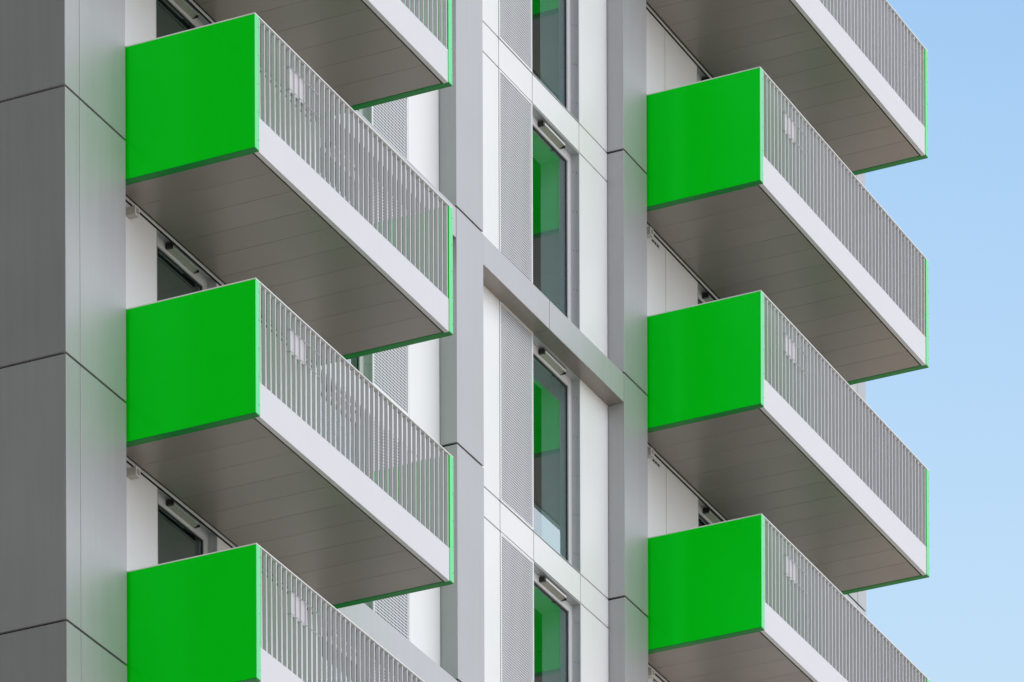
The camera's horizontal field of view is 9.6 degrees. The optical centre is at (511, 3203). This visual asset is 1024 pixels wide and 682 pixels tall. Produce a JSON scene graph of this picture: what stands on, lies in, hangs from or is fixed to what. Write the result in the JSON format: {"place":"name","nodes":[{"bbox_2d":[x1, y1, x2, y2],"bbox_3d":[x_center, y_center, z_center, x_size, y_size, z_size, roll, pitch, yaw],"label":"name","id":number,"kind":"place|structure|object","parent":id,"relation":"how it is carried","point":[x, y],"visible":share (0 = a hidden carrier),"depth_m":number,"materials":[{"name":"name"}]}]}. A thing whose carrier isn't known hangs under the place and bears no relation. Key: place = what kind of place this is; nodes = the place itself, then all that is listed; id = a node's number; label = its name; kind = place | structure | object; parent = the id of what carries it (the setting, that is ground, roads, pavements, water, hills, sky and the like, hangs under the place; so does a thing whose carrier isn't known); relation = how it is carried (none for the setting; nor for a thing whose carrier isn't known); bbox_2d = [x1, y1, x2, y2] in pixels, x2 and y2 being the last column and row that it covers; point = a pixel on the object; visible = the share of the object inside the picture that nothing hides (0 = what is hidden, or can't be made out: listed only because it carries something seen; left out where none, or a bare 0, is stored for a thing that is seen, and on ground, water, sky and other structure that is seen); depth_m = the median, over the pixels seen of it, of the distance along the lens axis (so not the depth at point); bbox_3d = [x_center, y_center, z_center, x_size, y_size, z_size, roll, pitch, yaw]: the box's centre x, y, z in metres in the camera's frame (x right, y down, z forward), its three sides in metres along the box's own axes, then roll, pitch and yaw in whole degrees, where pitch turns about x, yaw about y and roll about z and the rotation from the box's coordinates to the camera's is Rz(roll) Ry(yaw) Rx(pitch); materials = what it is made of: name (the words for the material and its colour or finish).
{"place":"outdoors","nodes":[
{"label":"outdoors","id":0,"kind":"place"},
{"bbox_2d":[0,0,865,681],"bbox_3d":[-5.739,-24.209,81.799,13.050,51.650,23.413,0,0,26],"label":"apartment building","id":1,"kind":"structure","parent":0,"point":[520,148],"depth_m":77.58,"materials":[{"name":"grey metal"}]},
{"bbox_2d":[126,205,139,218],"bbox_3d":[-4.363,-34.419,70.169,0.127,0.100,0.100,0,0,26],"label":"wall lamp","id":2,"kind":"object","parent":1,"relation":"attached to","point":[132,212],"visible":1,"depth_m":70.14,"materials":[{"name":"metal"}]},
{"bbox_2d":[127,466,140,479],"bbox_3d":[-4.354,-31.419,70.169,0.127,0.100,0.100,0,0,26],"label":"wall lamp","id":3,"kind":"object","parent":1,"relation":"attached to","point":[134,472],"visible":1,"depth_m":70.14,"materials":[{"name":"paint"}]},
{"bbox_2d":[156,0,209,37],"bbox_3d":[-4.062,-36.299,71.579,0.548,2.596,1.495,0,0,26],"label":"window","id":4,"kind":"structure","parent":1,"relation":"in","point":[172,16],"depth_m":71.56,"materials":[{"name":"glass"}]},
{"bbox_2d":[157,230,215,300],"bbox_3d":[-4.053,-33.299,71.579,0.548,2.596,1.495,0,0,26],"label":"window","id":5,"kind":"structure","parent":1,"relation":"in","point":[177,275],"depth_m":71.52,"materials":[{"name":"glass"}]},
{"bbox_2d":[157,488,216,563],"bbox_3d":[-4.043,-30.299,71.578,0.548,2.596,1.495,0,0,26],"label":"window","id":6,"kind":"structure","parent":1,"relation":"in","point":[179,535],"depth_m":71.57,"materials":[{"name":"glass"}]},
{"bbox_2d":[125,543,424,681],"bbox_3d":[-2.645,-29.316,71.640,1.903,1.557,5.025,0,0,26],"label":"balcony","id":7,"kind":"structure","parent":1,"relation":"attached to","point":[198,618],"depth_m":69.43,"materials":[{"name":"paint"}]},
{"bbox_2d":[288,591,320,636],"bbox_3d":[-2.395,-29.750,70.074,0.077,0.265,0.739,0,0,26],"label":"railing plate","id":8,"kind":"object","parent":7,"relation":"attached to","point":[298,610],"visible":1,"depth_m":69.94,"materials":[{"name":"metal"}]},
{"bbox_2d":[123,12,452,367],"bbox_3d":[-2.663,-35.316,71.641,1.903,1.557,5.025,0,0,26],"label":"balcony","id":9,"kind":"structure","parent":1,"relation":"attached to","point":[225,184],"depth_m":70.63,"materials":[{"name":"paint"}]},
{"bbox_2d":[285,66,319,117],"bbox_3d":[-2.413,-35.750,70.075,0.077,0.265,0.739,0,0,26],"label":"railing plate","id":10,"kind":"object","parent":9,"relation":"attached to","point":[296,86],"visible":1,"depth_m":69.93,"materials":[{"name":"metal"}]},
{"bbox_2d":[124,277,453,613],"bbox_3d":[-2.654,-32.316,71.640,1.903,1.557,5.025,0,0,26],"label":"balcony","id":11,"kind":"structure","parent":1,"relation":"attached to","point":[226,446],"depth_m":70.64,"materials":[{"name":"paint"}]},
{"bbox_2d":[286,329,320,377],"bbox_3d":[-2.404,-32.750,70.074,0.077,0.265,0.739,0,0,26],"label":"railing plate","id":12,"kind":"object","parent":11,"relation":"attached to","point":[297,348],"visible":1,"depth_m":69.93,"materials":[{"name":"metal"}]},
{"bbox_2d":[186,0,451,120],"bbox_3d":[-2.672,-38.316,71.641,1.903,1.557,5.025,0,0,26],"label":"balcony","id":13,"kind":"structure","parent":1,"relation":"attached to","point":[354,55],"depth_m":72.68,"materials":[{"name":"metal"}]},
{"bbox_2d":[320,126,371,382],"bbox_3d":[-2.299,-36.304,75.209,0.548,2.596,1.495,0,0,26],"label":"window","id":14,"kind":"structure","parent":1,"relation":"in","point":[363,364],"depth_m":75.71,"materials":[{"name":"glass"}]},
{"bbox_2d":[322,625,370,681],"bbox_3d":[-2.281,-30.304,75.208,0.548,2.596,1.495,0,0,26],"label":"window","id":15,"kind":"structure","parent":1,"relation":"in","point":[331,625],"depth_m":75.36,"materials":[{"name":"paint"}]},
{"bbox_2d":[321,372,372,609],"bbox_3d":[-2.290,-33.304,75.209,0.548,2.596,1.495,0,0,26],"label":"window","id":16,"kind":"structure","parent":1,"relation":"in","point":[370,604],"depth_m":75.50,"materials":[{"name":"paint"}]},
{"bbox_2d":[358,106,371,123],"bbox_3d":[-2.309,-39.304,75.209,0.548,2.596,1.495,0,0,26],"label":"window","id":17,"kind":"structure","parent":1,"relation":"in","point":[366,112],"depth_m":75.74,"materials":[{"name":"glass"}]},
{"bbox_2d":[529,0,578,121],"bbox_3d":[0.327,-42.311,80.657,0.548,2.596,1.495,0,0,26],"label":"window","id":18,"kind":"structure","parent":1,"relation":"in","point":[559,19],"depth_m":81.24,"materials":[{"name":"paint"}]},
{"bbox_2d":[529,334,579,572],"bbox_3d":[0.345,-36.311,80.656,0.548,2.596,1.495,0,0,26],"label":"window","id":19,"kind":"structure","parent":1,"relation":"in","point":[559,386],"depth_m":81.22,"materials":[{"name":"glass"}]},
{"bbox_2d":[529,104,579,329],"bbox_3d":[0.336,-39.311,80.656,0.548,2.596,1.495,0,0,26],"label":"window","id":20,"kind":"structure","parent":1,"relation":"in","point":[558,160],"depth_m":81.22,"materials":[{"name":"glass"}]},
{"bbox_2d":[530,563,580,681],"bbox_3d":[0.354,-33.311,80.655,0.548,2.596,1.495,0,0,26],"label":"window","id":21,"kind":"structure","parent":1,"relation":"in","point":[561,612],"depth_m":81.20,"materials":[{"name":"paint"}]},
{"bbox_2d":[647,226,653,237],"bbox_3d":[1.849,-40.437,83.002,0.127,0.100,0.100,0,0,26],"label":"wall lamp","id":22,"kind":"object","parent":1,"relation":"attached to","point":[650,232],"visible":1,"depth_m":82.96,"materials":[{"name":"paint"}]},
{"bbox_2d":[648,447,653,457],"bbox_3d":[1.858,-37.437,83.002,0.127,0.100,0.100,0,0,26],"label":"wall lamp","id":23,"kind":"object","parent":1,"relation":"attached to","point":[650,452],"visible":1,"depth_m":82.95,"materials":[{"name":"paint"}]},
{"bbox_2d":[648,668,654,678],"bbox_3d":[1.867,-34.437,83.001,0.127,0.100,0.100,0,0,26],"label":"wall lamp","id":24,"kind":"object","parent":1,"relation":"attached to","point":[651,672],"visible":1,"depth_m":82.95,"materials":[{"name":"paint"}]},
{"bbox_2d":[651,237,659,249],"bbox_3d":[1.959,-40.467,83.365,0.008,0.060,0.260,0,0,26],"label":"wall vent","id":25,"kind":"object","parent":1,"relation":"attached to","point":[655,243],"depth_m":83.38,"materials":[{"name":"metal"}]},
{"bbox_2d":[652,458,659,468],"bbox_3d":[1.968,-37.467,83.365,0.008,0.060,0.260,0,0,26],"label":"wall vent","id":26,"kind":"object","parent":1,"relation":"attached to","point":[655,462],"depth_m":83.37,"materials":[{"name":"metal"}]},
{"bbox_2d":[697,67,707,81],"bbox_3d":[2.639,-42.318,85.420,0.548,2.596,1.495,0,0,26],"label":"window","id":27,"kind":"structure","parent":1,"relation":"in","point":[701,76],"depth_m":84.99,"materials":[{"name":"paint"}]},
{"bbox_2d":[697,282,713,303],"bbox_3d":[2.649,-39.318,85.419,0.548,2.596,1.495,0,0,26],"label":"window","id":28,"kind":"structure","parent":1,"relation":"in","point":[703,296],"depth_m":85.06,"materials":[{"name":"glass"}]},
{"bbox_2d":[698,498,721,526],"bbox_3d":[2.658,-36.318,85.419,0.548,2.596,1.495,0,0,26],"label":"window","id":29,"kind":"structure","parent":1,"relation":"in","point":[706,516],"depth_m":85.14,"materials":[{"name":"paint"}]},
{"bbox_2d":[645,66,928,384],"bbox_3d":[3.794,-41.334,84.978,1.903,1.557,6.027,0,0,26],"label":"balcony","id":30,"kind":"structure","parent":1,"relation":"attached to","point":[817,247],"depth_m":83.73,"materials":[{"name":"paint"}]},
{"bbox_2d":[782,111,805,153],"bbox_3d":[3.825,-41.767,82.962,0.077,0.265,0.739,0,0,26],"label":"railing plate","id":31,"kind":"object","parent":30,"relation":"attached to","point":[786,133],"visible":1,"depth_m":82.82,"materials":[{"name":"metal"}]},
{"bbox_2d":[646,0,927,174],"bbox_3d":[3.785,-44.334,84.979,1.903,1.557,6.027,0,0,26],"label":"balcony","id":32,"kind":"structure","parent":1,"relation":"attached to","point":[849,78],"depth_m":85.10,"materials":[{"name":"metal"}]},
{"bbox_2d":[646,290,929,594],"bbox_3d":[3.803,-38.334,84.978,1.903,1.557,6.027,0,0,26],"label":"balcony","id":33,"kind":"structure","parent":1,"relation":"attached to","point":[821,467],"depth_m":83.74,"materials":[{"name":"paint"}]},
{"bbox_2d":[782,333,806,373],"bbox_3d":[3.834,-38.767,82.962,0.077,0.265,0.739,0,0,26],"label":"railing plate","id":34,"kind":"object","parent":33,"relation":"attached to","point":[790,355],"visible":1,"depth_m":82.86,"materials":[{"name":"metal"}]},
{"bbox_2d":[646,513,929,681],"bbox_3d":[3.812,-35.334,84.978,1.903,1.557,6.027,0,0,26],"label":"balcony","id":35,"kind":"structure","parent":1,"relation":"attached to","point":[716,591],"depth_m":82.54,"materials":[{"name":"paint"}]},
{"bbox_2d":[783,554,807,593],"bbox_3d":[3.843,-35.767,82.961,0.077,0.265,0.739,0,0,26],"label":"railing plate","id":36,"kind":"object","parent":35,"relation":"attached to","point":[790,576],"visible":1,"depth_m":82.84,"materials":[{"name":"metal"}]},
{"bbox_2d":[865,0,1023,681],"label":"sky","id":37,"kind":"structure","parent":0,"point":[961,205],"materials":[{"name":"blue"}]}
]}

